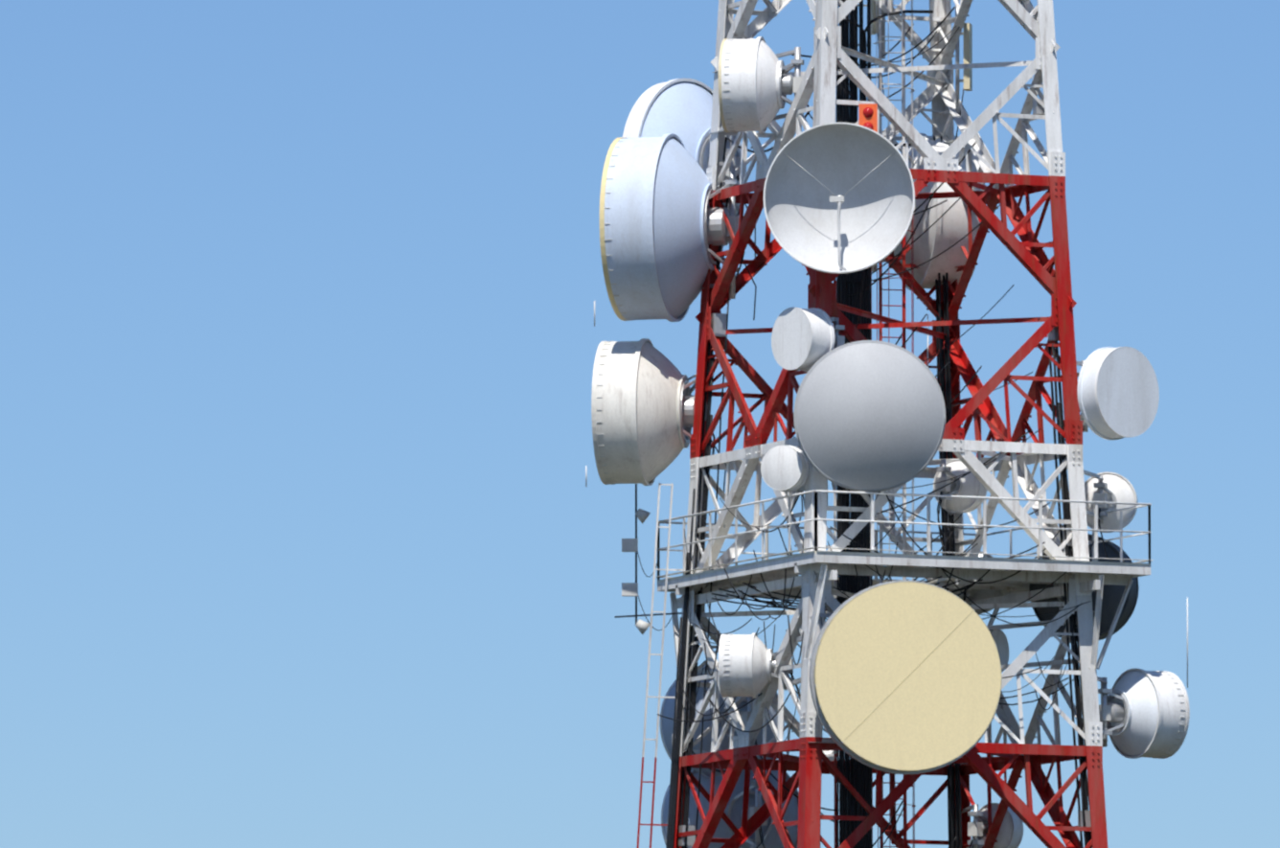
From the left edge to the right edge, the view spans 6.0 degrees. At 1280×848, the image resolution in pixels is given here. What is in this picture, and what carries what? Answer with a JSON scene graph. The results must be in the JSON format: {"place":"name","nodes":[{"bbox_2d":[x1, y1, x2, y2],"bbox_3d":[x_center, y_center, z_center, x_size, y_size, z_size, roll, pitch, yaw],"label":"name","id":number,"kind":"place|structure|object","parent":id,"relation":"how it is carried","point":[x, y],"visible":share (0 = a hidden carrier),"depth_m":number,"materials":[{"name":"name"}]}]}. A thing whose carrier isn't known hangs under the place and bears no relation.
{"place":"outdoors","nodes":[
{"label":"outdoors","id":0,"kind":"place"},
{"bbox_2d":[0,0,1279,847],"label":"sky","id":1,"kind":"structure","parent":0,"point":[305,542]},
{"label":"ground","id":2,"kind":"structure","parent":0,"visible":0},
{"bbox_2d":[636,482,683,847],"bbox_3d":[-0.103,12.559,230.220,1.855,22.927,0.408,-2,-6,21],"label":"cable ladder","id":3,"kind":"object","parent":2,"relation":"on","point":[661,662],"visible":1,"depth_m":230.74,"materials":[{"name":"metal"}]},
{"bbox_2d":[671,0,1108,847],"bbox_3d":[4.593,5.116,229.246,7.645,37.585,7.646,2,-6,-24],"label":"lattice tower","id":4,"kind":"structure","parent":2,"relation":"on","point":[1020,751],"depth_m":228.86,"materials":[{"name":"metal"}]},
{"bbox_2d":[614,483,682,634],"bbox_3d":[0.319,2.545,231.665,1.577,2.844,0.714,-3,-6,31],"label":"floodlight pole","id":5,"kind":"object","parent":4,"relation":"attached to","point":[631,545],"visible":0.88,"depth_m":231.68,"materials":[{"name":"grey metal"}]},
{"bbox_2d":[591,338,726,708],"bbox_3d":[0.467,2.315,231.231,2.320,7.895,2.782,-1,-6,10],"label":"drum antenna","id":6,"kind":"object","parent":4,"relation":"on","point":[642,407],"visible":0.94,"depth_m":230.60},
{"bbox_2d":[599,133,756,481],"bbox_3d":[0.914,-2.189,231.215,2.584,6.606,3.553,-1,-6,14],"label":"drum antenna","id":7,"kind":"object","parent":4,"relation":"attached to","point":[662,225],"visible":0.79,"depth_m":230.31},
{"bbox_2d":[622,78,755,467],"bbox_3d":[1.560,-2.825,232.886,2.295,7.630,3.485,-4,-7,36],"label":"drum antenna","id":8,"kind":"object","parent":4,"relation":"attached to","point":[681,108],"visible":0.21,"depth_m":232.78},
{"bbox_2d":[659,661,784,847],"bbox_3d":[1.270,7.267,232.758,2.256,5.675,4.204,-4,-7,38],"label":"dish antenna","id":9,"kind":"object","parent":4,"relation":"attached to","point":[667,724],"visible":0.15,"depth_m":233.15,"materials":[{"name":"painted metal"},{"name":"galvanised steel"}]},
{"bbox_2d":[661,758,798,847],"bbox_3d":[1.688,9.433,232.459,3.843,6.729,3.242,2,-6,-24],"label":"dish antenna","id":10,"kind":"object","parent":4,"relation":"attached to","point":[765,834],"visible":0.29,"depth_m":233.19,"materials":[{"name":"painted metal"},{"name":"galvanised steel"}]},
{"bbox_2d":[718,632,801,702],"bbox_3d":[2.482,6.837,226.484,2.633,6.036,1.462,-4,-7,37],"label":"drum antenna","id":11,"kind":"object","parent":4,"relation":"attached to","point":[746,664],"visible":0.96,"depth_m":226.67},
{"bbox_2d":[708,36,813,313],"bbox_3d":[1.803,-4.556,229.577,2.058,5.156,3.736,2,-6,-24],"label":"drum antenna","id":12,"kind":"object","parent":4,"relation":"attached to","point":[757,83],"visible":0.92,"depth_m":228.19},
{"bbox_2d":[760,444,808,525],"bbox_3d":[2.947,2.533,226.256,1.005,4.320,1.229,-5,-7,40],"label":"drum antenna","id":13,"kind":"object","parent":4,"relation":"attached to","point":[784,468],"visible":0.98,"depth_m":226.03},
{"bbox_2d":[771,307,845,371],"bbox_3d":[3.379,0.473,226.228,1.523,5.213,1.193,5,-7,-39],"label":"dish antenna","id":14,"kind":"object","parent":4,"relation":"attached to","point":[805,339],"visible":0.83,"depth_m":225.85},
{"bbox_2d":[763,122,914,274],"bbox_3d":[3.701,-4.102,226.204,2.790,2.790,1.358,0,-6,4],"label":"dish antenna","id":15,"kind":"object","parent":4,"relation":"attached to","point":[838,197],"visible":1,"depth_m":226.10,"materials":[{"name":"white metal"}]},
{"bbox_2d":[858,103,877,132],"bbox_3d":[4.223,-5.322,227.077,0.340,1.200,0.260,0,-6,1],"label":"obstruction light","id":16,"kind":"object","parent":4,"relation":"attached to","point":[868,115],"visible":0.73,"depth_m":227.04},
{"bbox_2d":[793,340,945,500],"bbox_3d":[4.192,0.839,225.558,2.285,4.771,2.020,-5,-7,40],"label":"dish antenna","id":17,"kind":"object","parent":4,"relation":"attached to","point":[869,416],"visible":0.98,"depth_m":225.31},
{"bbox_2d":[824,0,915,847],"bbox_3d":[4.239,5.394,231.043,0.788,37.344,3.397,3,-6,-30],"label":"cable bundle","id":18,"kind":"object","parent":4,"relation":"attached to","point":[880,305],"visible":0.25,"depth_m":230.76,"materials":[{"name":"rubber"}]},
{"bbox_2d":[657,0,1091,847],"bbox_3d":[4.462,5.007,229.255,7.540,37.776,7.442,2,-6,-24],"label":"cables","id":19,"kind":"object","parent":4,"relation":"attached to","point":[853,289],"visible":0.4,"depth_m":230.07,"materials":[{"name":"rubber"}]},
{"bbox_2d":[585,300,1188,687],"bbox_3d":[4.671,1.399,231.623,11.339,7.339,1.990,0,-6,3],"label":"whip antennas","id":20,"kind":"object","parent":4,"relation":"attached to","point":[1187,609],"visible":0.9,"depth_m":231.27,"materials":[{"name":"white metal"}]},
{"bbox_2d":[656,489,1152,669],"bbox_3d":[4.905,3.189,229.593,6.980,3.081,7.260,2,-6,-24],"label":"service platform","id":21,"kind":"structure","parent":4,"relation":"on","point":[1014,588],"depth_m":227.41,"materials":[{"name":"paint"}]},
{"bbox_2d":[807,580,1002,779],"bbox_3d":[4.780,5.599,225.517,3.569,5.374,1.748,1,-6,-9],"label":"dish antenna","id":22,"kind":"object","parent":4,"relation":"on","point":[905,676],"visible":1,"depth_m":224.78,"materials":[{"name":"beige plastic"}]},
{"bbox_2d":[870,0,972,139],"bbox_3d":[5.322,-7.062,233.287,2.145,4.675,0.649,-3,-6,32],"label":"panel antennas","id":23,"kind":"object","parent":4,"relation":"attached to","point":[967,34],"visible":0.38,"depth_m":232.88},
{"bbox_2d":[871,133,981,458],"bbox_3d":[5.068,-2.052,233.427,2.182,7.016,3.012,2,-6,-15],"label":"dish antenna","id":24,"kind":"object","parent":4,"relation":"attached to","point":[948,229],"visible":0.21,"depth_m":232.59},
{"bbox_2d":[933,458,986,554],"bbox_3d":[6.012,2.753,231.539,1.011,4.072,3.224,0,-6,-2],"label":"drum antenna","id":25,"kind":"object","parent":4,"relation":"attached to","point":[970,485],"visible":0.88,"depth_m":230.73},
{"bbox_2d":[943,550,1005,846],"bbox_3d":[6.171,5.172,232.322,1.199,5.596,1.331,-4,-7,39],"label":"dish antenna","id":26,"kind":"object","parent":4,"relation":"attached to","point":[975,594],"visible":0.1,"depth_m":232.47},
{"bbox_2d":[960,802,1023,847],"bbox_3d":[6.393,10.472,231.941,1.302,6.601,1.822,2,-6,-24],"label":"drum antenna","id":27,"kind":"object","parent":4,"relation":"attached to","point":[1010,834],"visible":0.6,"depth_m":231.70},
{"bbox_2d":[986,619,1092,847],"bbox_3d":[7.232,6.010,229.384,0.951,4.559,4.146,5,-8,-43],"label":"cables","id":28,"kind":"object","parent":4,"relation":"attached to","point":[998,635],"visible":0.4,"depth_m":229.62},
{"bbox_2d":[1028,533,1139,839],"bbox_3d":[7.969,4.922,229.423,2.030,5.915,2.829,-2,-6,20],"label":"dish antenna","id":29,"kind":"object","parent":4,"relation":"attached to","point":[1112,595],"visible":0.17,"depth_m":230.19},
{"bbox_2d":[1075,469,1137,724],"bbox_3d":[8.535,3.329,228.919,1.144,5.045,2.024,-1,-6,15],"label":"drum antenna","id":30,"kind":"object","parent":4,"relation":"attached to","point":[1109,487],"visible":0.75,"depth_m":229.78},
{"bbox_2d":[1064,346,1159,556],"bbox_3d":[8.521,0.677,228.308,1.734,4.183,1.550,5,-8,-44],"label":"drum antenna","id":31,"kind":"object","parent":4,"relation":"attached to","point":[1118,394],"visible":0.98,"depth_m":227.77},
{"bbox_2d":[1081,667,1189,810],"bbox_3d":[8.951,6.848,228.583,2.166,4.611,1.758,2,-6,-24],"label":"drum antenna","id":32,"kind":"object","parent":4,"relation":"on","point":[1143,713],"visible":0.94,"depth_m":228.38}
]}

